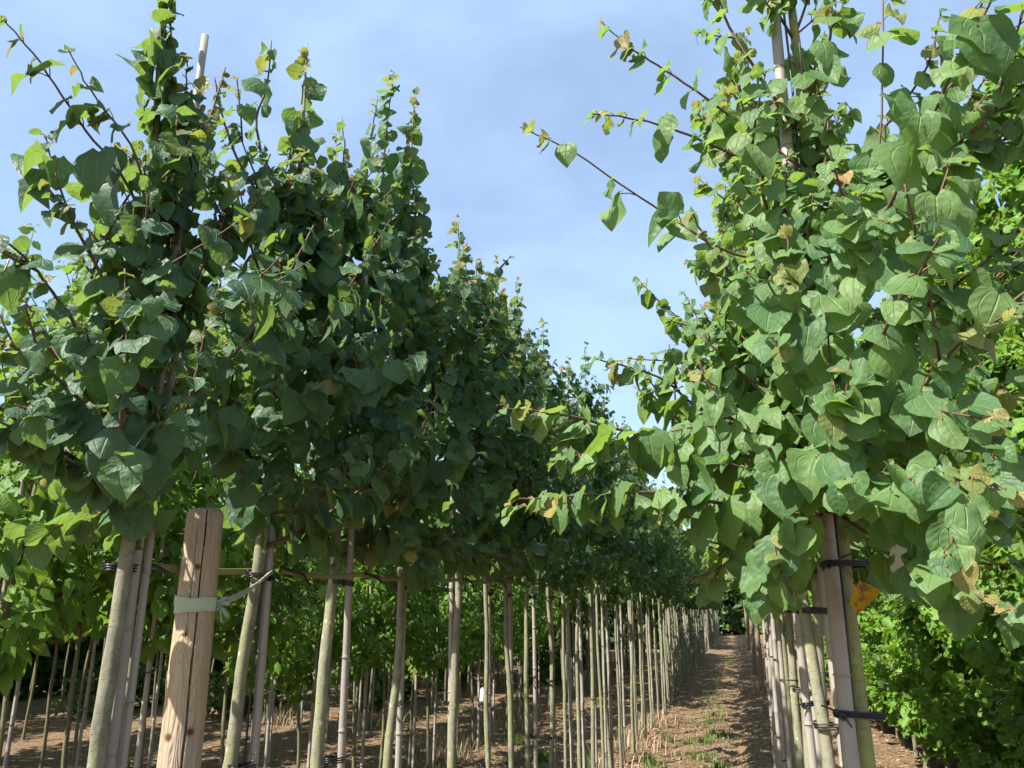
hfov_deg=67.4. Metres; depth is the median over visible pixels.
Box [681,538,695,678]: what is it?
katsura tree
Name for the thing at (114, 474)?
katsura tree
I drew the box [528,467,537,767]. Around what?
bamboo stake
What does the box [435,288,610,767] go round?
katsura tree
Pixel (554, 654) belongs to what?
bamboo stake
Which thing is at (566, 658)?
bamboo stake
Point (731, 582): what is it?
katsura tree
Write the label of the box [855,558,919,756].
feathered tree
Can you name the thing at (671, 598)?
katsura tree
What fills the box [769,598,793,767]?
bamboo stake
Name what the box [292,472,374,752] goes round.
young tree
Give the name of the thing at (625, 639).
young tree
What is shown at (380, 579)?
row strap
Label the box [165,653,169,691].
young tree
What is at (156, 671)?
young tree
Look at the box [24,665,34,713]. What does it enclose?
young tree
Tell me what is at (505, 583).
row strap
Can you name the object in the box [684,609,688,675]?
bamboo stake
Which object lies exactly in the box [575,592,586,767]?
bamboo stake
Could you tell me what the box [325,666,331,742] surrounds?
bamboo stake
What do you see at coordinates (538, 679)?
bamboo stake
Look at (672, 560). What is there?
katsura tree
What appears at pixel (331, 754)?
soil clods
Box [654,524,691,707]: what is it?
katsura tree
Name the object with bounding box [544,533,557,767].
bamboo stake
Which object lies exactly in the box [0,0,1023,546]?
sky
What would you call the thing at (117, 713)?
bamboo stake
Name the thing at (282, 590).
young tree
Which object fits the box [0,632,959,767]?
ground
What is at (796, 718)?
katsura tree
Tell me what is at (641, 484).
katsura tree
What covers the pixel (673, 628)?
bamboo stake
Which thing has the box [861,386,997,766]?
feathered tree
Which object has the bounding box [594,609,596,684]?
bamboo stake
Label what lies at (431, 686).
bamboo stake
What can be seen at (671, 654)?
bamboo stake
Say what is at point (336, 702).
young tree
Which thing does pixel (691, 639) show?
bamboo stake
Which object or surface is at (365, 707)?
bamboo stake
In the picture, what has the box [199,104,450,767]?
katsura tree
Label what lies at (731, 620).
distant foliage
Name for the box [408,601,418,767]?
bamboo stake
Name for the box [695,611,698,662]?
bamboo stake
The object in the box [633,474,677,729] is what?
katsura tree
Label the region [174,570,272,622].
webbing strap
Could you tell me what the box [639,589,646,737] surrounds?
bamboo stake
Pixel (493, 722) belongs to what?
bamboo stake
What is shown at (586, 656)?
young tree
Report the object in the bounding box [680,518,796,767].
katsura tree
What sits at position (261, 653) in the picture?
bamboo stake
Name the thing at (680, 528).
katsura tree
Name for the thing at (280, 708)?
young tree
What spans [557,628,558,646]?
young tree
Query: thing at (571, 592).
katsura tree
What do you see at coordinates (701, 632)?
katsura tree
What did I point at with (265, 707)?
young tree
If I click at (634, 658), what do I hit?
bamboo stake
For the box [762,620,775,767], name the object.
bamboo stake
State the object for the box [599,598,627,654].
young tree
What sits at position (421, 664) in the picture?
young tree
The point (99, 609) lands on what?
young tree
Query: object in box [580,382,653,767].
katsura tree
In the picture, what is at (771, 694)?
bamboo stake
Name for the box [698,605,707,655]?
katsura tree
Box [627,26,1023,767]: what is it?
katsura tree
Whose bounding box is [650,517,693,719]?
katsura tree
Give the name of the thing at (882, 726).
feathered tree
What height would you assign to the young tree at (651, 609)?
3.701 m
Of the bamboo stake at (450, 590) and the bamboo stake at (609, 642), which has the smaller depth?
the bamboo stake at (450, 590)
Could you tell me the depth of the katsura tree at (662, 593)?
11.12 m
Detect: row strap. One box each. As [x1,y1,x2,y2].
[141,560,251,574]
[281,567,363,586]
[362,571,403,583]
[434,578,459,582]
[463,578,496,587]
[496,579,516,588]
[523,582,538,587]
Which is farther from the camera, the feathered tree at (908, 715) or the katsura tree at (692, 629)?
the katsura tree at (692, 629)
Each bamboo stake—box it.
[0,325,53,620]
[3,676,21,767]
[74,641,96,767]
[102,33,208,767]
[118,307,184,767]
[127,477,171,767]
[143,652,163,767]
[227,509,280,767]
[263,542,284,767]
[268,677,279,762]
[300,632,306,735]
[303,572,321,767]
[322,261,367,767]
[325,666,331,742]
[357,669,362,734]
[360,569,372,767]
[370,670,374,728]
[381,394,410,767]
[385,594,391,733]
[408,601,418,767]
[428,583,438,767]
[429,667,433,710]
[439,486,458,756]
[456,655,459,757]
[459,680,463,700]
[473,580,479,747]
[477,377,495,767]
[491,589,494,740]
[500,658,502,686]
[502,571,518,767]
[518,616,523,725]
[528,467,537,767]
[537,589,539,714]
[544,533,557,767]
[554,638,554,671]
[563,486,573,767]
[565,616,566,700]
[571,608,574,696]
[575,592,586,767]
[586,606,589,690]
[588,531,597,767]
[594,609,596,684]
[598,580,607,767]
[600,614,602,681]
[604,584,613,767]
[608,607,610,677]
[613,595,623,767]
[619,595,626,760]
[622,613,623,662]
[626,600,635,752]
[626,614,629,669]
[632,593,637,730]
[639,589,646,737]
[643,614,645,659]
[645,593,654,727]
[648,602,653,697]
[651,604,659,711]
[651,619,652,653]
[658,603,666,714]
[661,605,666,696]
[662,604,669,706]
[667,608,672,684]
[669,606,674,699]
[672,610,674,672]
[674,600,679,694]
[675,604,681,688]
[679,603,683,668]
[680,603,685,678]
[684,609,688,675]
[685,609,687,644]
[688,614,691,659]
[689,609,692,668]
[691,608,694,662]
[692,612,695,665]
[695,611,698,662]
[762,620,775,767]
[764,617,778,767]
[766,593,782,767]
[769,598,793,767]
[770,0,885,767]
[772,603,797,767]
[778,202,842,767]
[785,610,821,767]
[792,603,829,767]
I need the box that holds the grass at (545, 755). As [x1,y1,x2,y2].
[127,657,760,767]
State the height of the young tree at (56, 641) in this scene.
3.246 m
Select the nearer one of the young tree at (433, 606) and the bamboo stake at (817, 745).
the bamboo stake at (817, 745)
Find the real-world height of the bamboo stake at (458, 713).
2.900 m
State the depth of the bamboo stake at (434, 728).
7.67 m
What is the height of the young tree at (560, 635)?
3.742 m
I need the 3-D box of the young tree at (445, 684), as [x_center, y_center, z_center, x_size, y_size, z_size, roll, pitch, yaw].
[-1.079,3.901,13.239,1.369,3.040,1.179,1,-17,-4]
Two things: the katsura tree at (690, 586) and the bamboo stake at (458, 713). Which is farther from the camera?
the katsura tree at (690, 586)
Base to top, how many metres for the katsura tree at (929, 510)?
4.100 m
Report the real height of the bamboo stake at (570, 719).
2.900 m
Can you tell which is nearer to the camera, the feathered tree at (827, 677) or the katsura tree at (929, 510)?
the katsura tree at (929, 510)
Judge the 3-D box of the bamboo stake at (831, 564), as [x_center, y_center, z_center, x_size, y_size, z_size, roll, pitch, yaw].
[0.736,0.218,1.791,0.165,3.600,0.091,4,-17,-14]
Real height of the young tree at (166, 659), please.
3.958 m
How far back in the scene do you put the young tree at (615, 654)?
18.80 m
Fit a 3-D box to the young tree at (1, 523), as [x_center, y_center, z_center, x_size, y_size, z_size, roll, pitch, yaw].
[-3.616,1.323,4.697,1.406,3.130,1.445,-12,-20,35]
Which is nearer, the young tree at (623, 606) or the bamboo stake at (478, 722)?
the bamboo stake at (478, 722)
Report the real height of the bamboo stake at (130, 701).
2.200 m
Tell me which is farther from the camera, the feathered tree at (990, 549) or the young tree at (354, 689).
the young tree at (354, 689)
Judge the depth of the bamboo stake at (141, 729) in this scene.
3.81 m
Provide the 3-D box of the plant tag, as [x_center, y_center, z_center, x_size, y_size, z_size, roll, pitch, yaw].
[-0.129,1.439,3.588,0.044,0.081,0.009,-2,-17,5]
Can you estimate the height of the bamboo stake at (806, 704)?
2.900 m
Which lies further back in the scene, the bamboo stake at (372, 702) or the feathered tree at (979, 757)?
the bamboo stake at (372, 702)
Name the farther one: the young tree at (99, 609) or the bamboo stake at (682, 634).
the bamboo stake at (682, 634)
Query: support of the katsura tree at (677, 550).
on the ground at (26, 753)
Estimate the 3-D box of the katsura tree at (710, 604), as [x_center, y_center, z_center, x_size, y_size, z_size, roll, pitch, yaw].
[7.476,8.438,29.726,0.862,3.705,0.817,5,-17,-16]
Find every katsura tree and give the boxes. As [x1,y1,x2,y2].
[0,0,317,767]
[164,39,456,767]
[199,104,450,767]
[341,70,521,767]
[425,214,570,767]
[425,255,570,767]
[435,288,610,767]
[498,277,618,767]
[499,0,1023,767]
[527,318,621,767]
[535,390,603,767]
[557,356,631,767]
[565,341,652,767]
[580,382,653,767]
[583,458,651,767]
[591,407,645,767]
[606,415,664,761]
[620,416,676,753]
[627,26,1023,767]
[630,513,659,745]
[633,184,901,767]
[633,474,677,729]
[633,530,684,644]
[634,472,672,738]
[639,475,685,727]
[641,481,679,703]
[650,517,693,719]
[651,478,689,714]
[651,542,694,703]
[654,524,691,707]
[654,527,692,677]
[658,487,687,700]
[661,474,692,697]
[670,532,689,691]
[673,530,695,694]
[675,526,684,688]
[675,526,694,684]
[676,528,697,625]
[676,530,696,682]
[678,226,878,767]
[678,531,695,677]
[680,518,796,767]
[681,523,695,675]
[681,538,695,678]
[688,547,794,767]
[689,547,697,667]
[690,553,700,665]
[696,583,702,660]
[697,610,700,659]
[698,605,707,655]
[700,600,712,657]
[701,609,704,653]
[704,603,712,652]
[783,547,874,767]
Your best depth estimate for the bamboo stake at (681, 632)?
16.66 m
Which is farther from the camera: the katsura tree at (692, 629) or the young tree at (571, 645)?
the katsura tree at (692, 629)
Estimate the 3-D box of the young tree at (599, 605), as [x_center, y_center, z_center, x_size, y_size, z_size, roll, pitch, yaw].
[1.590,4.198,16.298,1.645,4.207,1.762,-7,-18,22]
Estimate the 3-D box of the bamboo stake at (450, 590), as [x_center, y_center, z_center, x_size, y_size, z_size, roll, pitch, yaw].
[-0.274,1.052,3.374,0.086,2.900,0.094,6,-17,-19]
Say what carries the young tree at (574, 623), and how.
on the ground at (26, 753)
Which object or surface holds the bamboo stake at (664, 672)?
on the ground at (26, 753)
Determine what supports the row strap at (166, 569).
attached to the wooden post at (183, 724)
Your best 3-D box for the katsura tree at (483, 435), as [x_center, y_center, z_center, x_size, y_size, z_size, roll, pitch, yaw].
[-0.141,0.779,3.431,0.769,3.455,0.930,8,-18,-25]
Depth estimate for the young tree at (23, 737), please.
9.49 m
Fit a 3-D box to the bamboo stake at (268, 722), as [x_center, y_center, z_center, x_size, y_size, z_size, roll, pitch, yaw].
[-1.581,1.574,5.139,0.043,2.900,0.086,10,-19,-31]
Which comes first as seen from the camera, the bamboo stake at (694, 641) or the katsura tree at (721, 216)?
the katsura tree at (721, 216)
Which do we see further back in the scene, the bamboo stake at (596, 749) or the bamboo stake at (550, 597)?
the bamboo stake at (596, 749)
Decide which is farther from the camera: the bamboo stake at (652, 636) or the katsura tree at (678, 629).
the bamboo stake at (652, 636)
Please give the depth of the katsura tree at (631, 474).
8.51 m
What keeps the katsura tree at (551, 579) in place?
on the ground at (26, 753)
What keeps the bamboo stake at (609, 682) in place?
on the ground at (26, 753)
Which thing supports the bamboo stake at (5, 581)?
on the ground at (26, 753)
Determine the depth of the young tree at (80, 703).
8.04 m
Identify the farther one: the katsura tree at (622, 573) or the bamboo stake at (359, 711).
the bamboo stake at (359, 711)
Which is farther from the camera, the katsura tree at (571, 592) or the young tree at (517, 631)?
the young tree at (517, 631)
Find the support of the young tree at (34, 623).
on the ground at (26, 753)
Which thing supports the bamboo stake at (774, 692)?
on the ground at (26, 753)
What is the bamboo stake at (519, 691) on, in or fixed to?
on the ground at (26, 753)
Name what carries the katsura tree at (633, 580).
on the ground at (26, 753)
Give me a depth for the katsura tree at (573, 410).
6.30 m
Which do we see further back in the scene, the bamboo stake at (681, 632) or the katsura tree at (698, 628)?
the katsura tree at (698, 628)
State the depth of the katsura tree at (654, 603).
13.39 m
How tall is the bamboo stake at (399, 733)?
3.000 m
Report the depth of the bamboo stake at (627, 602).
8.81 m
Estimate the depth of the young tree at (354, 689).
9.81 m
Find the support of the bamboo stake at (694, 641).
on the ground at (26, 753)
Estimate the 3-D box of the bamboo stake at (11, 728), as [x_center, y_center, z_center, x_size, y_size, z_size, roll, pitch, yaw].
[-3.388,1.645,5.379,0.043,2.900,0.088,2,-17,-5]
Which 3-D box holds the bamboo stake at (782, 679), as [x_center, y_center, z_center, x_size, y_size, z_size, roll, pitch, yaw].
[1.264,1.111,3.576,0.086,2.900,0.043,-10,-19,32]
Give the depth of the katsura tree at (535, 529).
3.94 m
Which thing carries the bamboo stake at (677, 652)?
on the ground at (26, 753)
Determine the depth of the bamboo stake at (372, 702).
10.30 m
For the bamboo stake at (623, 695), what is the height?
2.900 m
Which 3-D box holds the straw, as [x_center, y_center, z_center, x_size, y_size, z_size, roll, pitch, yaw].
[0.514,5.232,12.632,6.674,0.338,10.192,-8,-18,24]
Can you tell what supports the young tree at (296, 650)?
on the ground at (26, 753)
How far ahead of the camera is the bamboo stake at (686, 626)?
18.99 m
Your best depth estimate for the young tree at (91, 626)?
10.26 m
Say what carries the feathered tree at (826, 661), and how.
on the ground at (26, 753)
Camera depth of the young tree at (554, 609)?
11.25 m
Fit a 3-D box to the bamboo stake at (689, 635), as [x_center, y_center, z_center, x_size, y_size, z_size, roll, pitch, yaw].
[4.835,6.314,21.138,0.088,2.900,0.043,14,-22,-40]
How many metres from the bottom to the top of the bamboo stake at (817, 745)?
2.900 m
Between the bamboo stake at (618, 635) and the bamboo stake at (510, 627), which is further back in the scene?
the bamboo stake at (618, 635)
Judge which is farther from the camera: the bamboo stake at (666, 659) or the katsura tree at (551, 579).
the bamboo stake at (666, 659)
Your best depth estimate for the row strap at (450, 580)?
3.29 m
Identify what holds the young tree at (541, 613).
on the ground at (26, 753)
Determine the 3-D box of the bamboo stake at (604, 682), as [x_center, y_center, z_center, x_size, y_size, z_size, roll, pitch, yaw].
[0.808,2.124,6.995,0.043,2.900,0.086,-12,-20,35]
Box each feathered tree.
[808,592,871,722]
[812,618,829,680]
[824,642,885,730]
[848,306,950,767]
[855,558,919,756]
[856,530,929,767]
[860,292,970,767]
[860,620,907,745]
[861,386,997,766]
[866,224,1023,767]
[867,641,900,737]
[921,223,1023,767]
[957,27,1023,767]
[957,210,1023,767]
[1002,175,1023,368]
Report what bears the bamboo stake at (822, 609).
on the ground at (26, 753)
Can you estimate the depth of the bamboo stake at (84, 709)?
5.76 m
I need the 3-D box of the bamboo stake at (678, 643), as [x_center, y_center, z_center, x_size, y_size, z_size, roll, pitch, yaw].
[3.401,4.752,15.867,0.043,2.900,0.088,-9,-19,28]
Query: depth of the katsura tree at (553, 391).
5.40 m
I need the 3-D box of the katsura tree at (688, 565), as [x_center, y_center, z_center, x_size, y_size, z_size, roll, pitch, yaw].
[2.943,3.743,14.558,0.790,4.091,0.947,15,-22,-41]
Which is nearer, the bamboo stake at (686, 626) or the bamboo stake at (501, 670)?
the bamboo stake at (501, 670)
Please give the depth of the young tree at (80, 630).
5.73 m
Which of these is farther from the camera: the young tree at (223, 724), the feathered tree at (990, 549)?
the young tree at (223, 724)
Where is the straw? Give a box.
[243,678,766,767]
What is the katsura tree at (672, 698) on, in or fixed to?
on the ground at (26, 753)
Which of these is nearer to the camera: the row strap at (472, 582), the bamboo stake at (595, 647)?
the row strap at (472, 582)
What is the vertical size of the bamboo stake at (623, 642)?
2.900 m
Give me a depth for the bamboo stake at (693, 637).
21.41 m
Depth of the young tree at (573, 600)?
12.29 m
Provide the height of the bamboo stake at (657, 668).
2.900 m
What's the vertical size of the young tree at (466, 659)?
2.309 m
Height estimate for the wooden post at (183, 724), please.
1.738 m
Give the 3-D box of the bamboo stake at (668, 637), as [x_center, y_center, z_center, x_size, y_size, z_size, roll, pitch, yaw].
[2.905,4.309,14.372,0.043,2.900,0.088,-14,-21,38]
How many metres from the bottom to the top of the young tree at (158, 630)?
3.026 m
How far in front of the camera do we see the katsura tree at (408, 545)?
2.97 m
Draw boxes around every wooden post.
[156,508,223,767]
[743,600,750,650]
[749,619,757,674]
[754,623,765,692]
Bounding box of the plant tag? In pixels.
[480,683,487,700]
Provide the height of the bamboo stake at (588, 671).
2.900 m
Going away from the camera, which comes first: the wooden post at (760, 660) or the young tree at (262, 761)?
the young tree at (262, 761)
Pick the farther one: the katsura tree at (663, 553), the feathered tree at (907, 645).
the katsura tree at (663, 553)
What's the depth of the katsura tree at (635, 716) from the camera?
9.12 m
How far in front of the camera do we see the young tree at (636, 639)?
23.66 m
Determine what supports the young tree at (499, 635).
on the ground at (26, 753)
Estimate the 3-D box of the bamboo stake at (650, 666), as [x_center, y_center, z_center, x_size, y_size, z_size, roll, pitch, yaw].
[1.900,3.237,10.751,0.043,2.900,0.088,-8,-18,26]
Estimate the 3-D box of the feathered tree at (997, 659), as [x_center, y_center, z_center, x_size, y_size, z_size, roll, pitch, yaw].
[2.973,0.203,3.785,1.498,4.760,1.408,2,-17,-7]
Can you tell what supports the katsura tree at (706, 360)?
on the ground at (26, 753)
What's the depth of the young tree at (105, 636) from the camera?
13.32 m
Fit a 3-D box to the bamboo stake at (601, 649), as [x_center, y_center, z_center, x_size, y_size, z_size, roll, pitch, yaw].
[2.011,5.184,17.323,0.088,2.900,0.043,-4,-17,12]
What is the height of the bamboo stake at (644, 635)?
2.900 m
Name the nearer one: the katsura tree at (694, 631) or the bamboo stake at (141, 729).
the bamboo stake at (141, 729)
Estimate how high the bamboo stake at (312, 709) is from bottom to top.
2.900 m
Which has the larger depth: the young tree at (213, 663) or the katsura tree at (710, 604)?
the katsura tree at (710, 604)
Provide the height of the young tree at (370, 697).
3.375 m
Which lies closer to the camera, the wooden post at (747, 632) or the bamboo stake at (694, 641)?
the bamboo stake at (694, 641)
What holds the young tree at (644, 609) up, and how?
on the ground at (26, 753)
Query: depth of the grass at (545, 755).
9.09 m
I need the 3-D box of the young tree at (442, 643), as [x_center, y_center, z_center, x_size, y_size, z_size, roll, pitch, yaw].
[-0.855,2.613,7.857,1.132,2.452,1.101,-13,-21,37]
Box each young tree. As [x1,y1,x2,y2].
[0,223,146,697]
[0,268,282,767]
[0,402,32,594]
[0,459,100,763]
[0,494,196,767]
[21,655,38,739]
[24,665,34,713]
[39,622,108,767]
[59,638,71,708]
[70,593,108,764]
[84,622,95,729]
[101,339,327,661]
[101,633,106,664]
[104,487,213,767]
[151,649,158,716]
[164,654,167,684]
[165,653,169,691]
[209,659,214,686]
[213,463,344,754]
[214,576,277,767]
[222,526,378,767]
[261,464,343,762]
[263,691,266,722]
[278,675,283,715]
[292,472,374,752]
[301,559,433,767]
[335,662,338,703]
[350,562,439,767]
[352,608,379,734]
[366,598,387,728]
[382,564,478,767]
[387,566,481,767]
[428,574,500,672]
[438,579,521,747]
[444,668,446,705]
[466,594,495,696]
[470,578,523,664]
[491,584,553,731]
[496,585,559,722]
[496,586,558,720]
[496,615,499,687]
[499,588,575,644]
[529,587,575,710]
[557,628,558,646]
[559,589,586,700]
[570,593,586,696]
[570,609,581,661]
[573,584,594,672]
[581,591,608,690]
[582,599,607,687]
[595,593,613,613]
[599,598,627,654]
[607,601,634,614]
[609,603,622,675]
[611,597,644,667]
[623,596,643,669]
[634,600,650,614]
[635,600,651,662]
[639,604,657,659]
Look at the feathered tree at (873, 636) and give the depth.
7.83 m
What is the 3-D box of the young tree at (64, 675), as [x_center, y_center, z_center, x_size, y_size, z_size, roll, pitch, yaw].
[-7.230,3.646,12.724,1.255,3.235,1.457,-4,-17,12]
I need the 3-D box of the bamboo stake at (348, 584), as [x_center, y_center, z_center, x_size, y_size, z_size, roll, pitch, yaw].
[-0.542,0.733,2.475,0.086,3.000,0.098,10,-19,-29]
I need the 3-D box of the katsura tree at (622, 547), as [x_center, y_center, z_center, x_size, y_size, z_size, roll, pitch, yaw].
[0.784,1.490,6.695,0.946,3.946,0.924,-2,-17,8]
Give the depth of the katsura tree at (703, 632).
28.45 m
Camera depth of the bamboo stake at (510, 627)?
4.25 m
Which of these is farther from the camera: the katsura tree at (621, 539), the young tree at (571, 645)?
the young tree at (571, 645)
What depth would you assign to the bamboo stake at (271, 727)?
8.05 m
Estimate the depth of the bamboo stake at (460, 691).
13.51 m
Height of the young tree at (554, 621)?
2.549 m
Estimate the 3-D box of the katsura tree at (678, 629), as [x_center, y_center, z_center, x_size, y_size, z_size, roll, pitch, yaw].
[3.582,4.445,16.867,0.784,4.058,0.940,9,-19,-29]
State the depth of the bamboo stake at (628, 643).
20.81 m
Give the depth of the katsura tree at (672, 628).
15.22 m
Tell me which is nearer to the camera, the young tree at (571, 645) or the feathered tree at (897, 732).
the feathered tree at (897, 732)
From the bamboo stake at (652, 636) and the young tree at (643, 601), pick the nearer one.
the young tree at (643, 601)
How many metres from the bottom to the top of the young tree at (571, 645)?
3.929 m
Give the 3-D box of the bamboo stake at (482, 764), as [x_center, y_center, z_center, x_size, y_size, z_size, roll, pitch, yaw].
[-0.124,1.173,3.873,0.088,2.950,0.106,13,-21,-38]
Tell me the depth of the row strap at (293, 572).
2.25 m
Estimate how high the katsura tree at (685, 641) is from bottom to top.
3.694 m
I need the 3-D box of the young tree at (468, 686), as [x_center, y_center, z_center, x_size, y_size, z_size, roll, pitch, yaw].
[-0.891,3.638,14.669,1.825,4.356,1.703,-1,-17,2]
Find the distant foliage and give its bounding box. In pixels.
[0,589,761,719]
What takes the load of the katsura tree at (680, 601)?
on the ground at (26, 753)
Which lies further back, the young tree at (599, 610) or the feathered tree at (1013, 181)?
the young tree at (599, 610)
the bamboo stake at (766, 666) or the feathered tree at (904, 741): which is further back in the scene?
the feathered tree at (904, 741)
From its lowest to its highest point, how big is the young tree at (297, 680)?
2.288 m
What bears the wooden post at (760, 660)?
on the ground at (26, 753)
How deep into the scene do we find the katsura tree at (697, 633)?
24.34 m
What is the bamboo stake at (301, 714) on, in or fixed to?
on the ground at (26, 753)
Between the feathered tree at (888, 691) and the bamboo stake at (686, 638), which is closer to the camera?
the feathered tree at (888, 691)
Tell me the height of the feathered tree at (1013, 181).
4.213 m
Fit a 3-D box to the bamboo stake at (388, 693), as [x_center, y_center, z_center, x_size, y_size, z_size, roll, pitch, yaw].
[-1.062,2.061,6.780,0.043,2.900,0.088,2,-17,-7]
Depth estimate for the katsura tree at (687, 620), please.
18.88 m
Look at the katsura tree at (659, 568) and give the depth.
8.93 m
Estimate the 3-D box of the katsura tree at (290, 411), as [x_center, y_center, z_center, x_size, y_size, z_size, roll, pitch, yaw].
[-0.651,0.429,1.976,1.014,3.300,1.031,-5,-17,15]
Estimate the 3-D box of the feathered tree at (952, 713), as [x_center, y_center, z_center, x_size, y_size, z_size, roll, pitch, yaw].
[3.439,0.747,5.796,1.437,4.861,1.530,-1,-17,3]
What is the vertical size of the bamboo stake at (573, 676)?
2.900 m
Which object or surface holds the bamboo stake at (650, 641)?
on the ground at (26, 753)
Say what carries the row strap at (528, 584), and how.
attached to the katsura tree at (551, 579)
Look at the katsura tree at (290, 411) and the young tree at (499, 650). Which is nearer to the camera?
the katsura tree at (290, 411)
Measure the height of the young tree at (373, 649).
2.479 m
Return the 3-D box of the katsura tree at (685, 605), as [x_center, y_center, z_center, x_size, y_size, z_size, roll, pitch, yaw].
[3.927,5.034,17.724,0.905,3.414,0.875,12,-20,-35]
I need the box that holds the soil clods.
[144,677,954,767]
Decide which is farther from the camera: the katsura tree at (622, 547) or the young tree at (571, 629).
the young tree at (571, 629)
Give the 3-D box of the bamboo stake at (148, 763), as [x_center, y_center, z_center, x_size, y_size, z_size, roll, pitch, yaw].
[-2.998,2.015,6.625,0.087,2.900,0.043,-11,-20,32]
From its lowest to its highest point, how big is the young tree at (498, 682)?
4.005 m
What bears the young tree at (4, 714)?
on the ground at (26, 753)
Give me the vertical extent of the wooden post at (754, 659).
1.940 m
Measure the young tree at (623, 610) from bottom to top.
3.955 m

